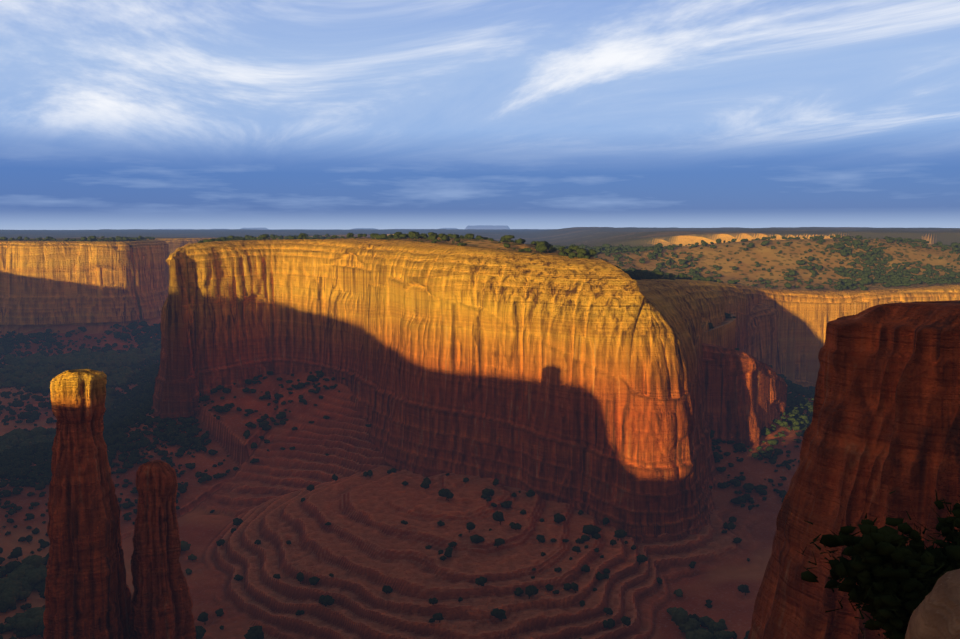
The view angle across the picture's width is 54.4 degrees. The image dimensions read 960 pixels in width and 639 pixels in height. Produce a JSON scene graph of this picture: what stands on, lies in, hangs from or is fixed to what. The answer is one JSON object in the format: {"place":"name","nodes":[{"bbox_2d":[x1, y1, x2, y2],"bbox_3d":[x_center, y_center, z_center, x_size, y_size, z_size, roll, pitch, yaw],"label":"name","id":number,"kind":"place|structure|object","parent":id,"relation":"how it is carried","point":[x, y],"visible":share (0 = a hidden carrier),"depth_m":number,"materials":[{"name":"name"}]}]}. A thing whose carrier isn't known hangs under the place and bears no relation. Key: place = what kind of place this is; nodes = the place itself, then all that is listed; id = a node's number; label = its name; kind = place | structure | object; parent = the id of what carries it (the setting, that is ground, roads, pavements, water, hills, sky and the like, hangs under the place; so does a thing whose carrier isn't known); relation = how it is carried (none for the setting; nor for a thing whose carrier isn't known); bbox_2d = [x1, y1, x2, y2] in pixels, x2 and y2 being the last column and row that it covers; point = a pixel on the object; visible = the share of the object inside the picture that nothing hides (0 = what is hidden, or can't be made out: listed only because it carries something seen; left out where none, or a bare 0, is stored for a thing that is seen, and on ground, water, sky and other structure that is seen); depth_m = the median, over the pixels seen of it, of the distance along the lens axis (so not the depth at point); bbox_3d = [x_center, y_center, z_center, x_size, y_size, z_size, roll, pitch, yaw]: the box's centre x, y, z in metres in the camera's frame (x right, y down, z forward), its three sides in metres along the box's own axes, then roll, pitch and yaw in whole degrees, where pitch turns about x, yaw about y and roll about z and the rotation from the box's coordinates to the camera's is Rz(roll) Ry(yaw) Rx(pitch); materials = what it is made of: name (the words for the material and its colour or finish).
{"place":"outdoors","nodes":[
{"label":"outdoors","id":0,"kind":"place"},
{"bbox_2d":[148,234,369,253],"bbox_3d":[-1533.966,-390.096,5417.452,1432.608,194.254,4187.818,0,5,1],"label":"mesa top","id":1,"kind":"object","parent":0,"point":[174,244],"depth_m":3555.23,"materials":[{"name":"stone"}]},
{"bbox_2d":[162,225,509,229],"bbox_3d":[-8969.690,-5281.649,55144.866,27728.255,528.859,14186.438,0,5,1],"label":"horizon mesas","id":2,"kind":"structure","parent":0,"point":[487,227],"depth_m":51752.14,"materials":[{"name":"stone"}]},
{"bbox_2d":[0,227,959,638],"bbox_3d":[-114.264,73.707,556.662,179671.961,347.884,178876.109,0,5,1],"label":"terrain","id":3,"kind":"structure","parent":0,"point":[366,545],"depth_m":872.77,"materials":[{"name":"brown soil"}]},
{"bbox_2d":[0,238,169,324],"bbox_3d":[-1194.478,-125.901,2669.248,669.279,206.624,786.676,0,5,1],"label":"cliff","id":4,"kind":"structure","parent":3,"relation":"on","point":[41,274],"depth_m":2339.17,"materials":[{"name":"stone"}]},
{"bbox_2d":[43,369,131,638],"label":"rock spire","id":5,"kind":"structure","parent":3,"relation":"on","point":[87,594],"depth_m":425.63,"materials":[{"name":"stone"}]},
{"bbox_2d":[129,460,195,638],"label":"rock spire","id":6,"kind":"structure","parent":3,"relation":"on","point":[161,604],"depth_m":446.36,"materials":[{"name":"stone"}]},
{"bbox_2d":[0,342,734,638],"bbox_3d":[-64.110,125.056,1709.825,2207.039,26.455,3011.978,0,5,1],"label":"trees","id":7,"kind":"object","parent":3,"relation":"on","point":[25,578],"visible":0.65,"depth_m":1310.62,"materials":[{"name":"green plant"}]},
{"bbox_2d":[0,244,751,638],"bbox_3d":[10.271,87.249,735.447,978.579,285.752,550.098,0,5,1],"label":"bushes","id":8,"kind":"object","parent":3,"relation":"on","point":[254,632],"visible":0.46,"depth_m":769.15,"materials":[{"name":"green plant"}]},
{"bbox_2d":[0,231,959,535],"bbox_3d":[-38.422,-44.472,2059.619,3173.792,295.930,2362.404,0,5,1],"label":"juniper trees","id":9,"kind":"object","parent":3,"relation":"on","point":[120,421],"visible":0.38,"depth_m":1360.81,"materials":[{"name":"green plant"}]},
{"bbox_2d":[151,239,959,542],"bbox_3d":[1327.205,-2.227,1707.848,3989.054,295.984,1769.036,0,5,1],"label":"mesa cliff","id":10,"kind":"structure","parent":3,"relation":"on","point":[549,400],"depth_m":966.68,"materials":[{"name":"stone"}]},
{"bbox_2d":[702,302,786,446],"bbox_3d":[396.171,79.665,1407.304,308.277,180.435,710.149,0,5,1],"label":"rock buttress","id":11,"kind":"structure","parent":3,"relation":"on","point":[737,382],"depth_m":1113.04,"materials":[{"name":"red stone"}]},
{"bbox_2d":[905,569,959,638],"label":"foreground rock","id":12,"kind":"object","parent":3,"relation":"on","point":[935,614],"visible":1,"depth_m":12.63,"materials":[{"name":"brown stone"}]},
{"bbox_2d":[0,0,959,229],"label":"sky","id":13,"kind":"structure","parent":0,"point":[115,114],"materials":[{"name":"blue"}]},
{"bbox_2d":[748,300,959,638],"bbox_3d":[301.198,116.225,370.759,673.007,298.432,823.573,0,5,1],"label":"cliff","id":14,"kind":"structure","parent":0,"point":[885,422],"depth_m":228.23,"materials":[{"name":"red stone"}]},
{"bbox_3d":[13.232,15.026,16.114,13.578,6.764,15.858,0,5,1],"label":"ledge","id":15,"kind":"object","parent":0,"visible":0},
{"bbox_3d":[11.519,7.847,22.117,5.248,5.184,4.730,0,5,1],"label":"pine trunk","id":16,"kind":"object","parent":15,"relation":"on","visible":0},
{"bbox_2d":[797,489,959,638],"bbox_3d":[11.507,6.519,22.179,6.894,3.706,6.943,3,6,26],"label":"pine","id":17,"kind":"object","parent":16,"relation":"on","point":[877,544],"visible":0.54,"depth_m":21.09,"materials":[{"name":"green plant"}]}
]}

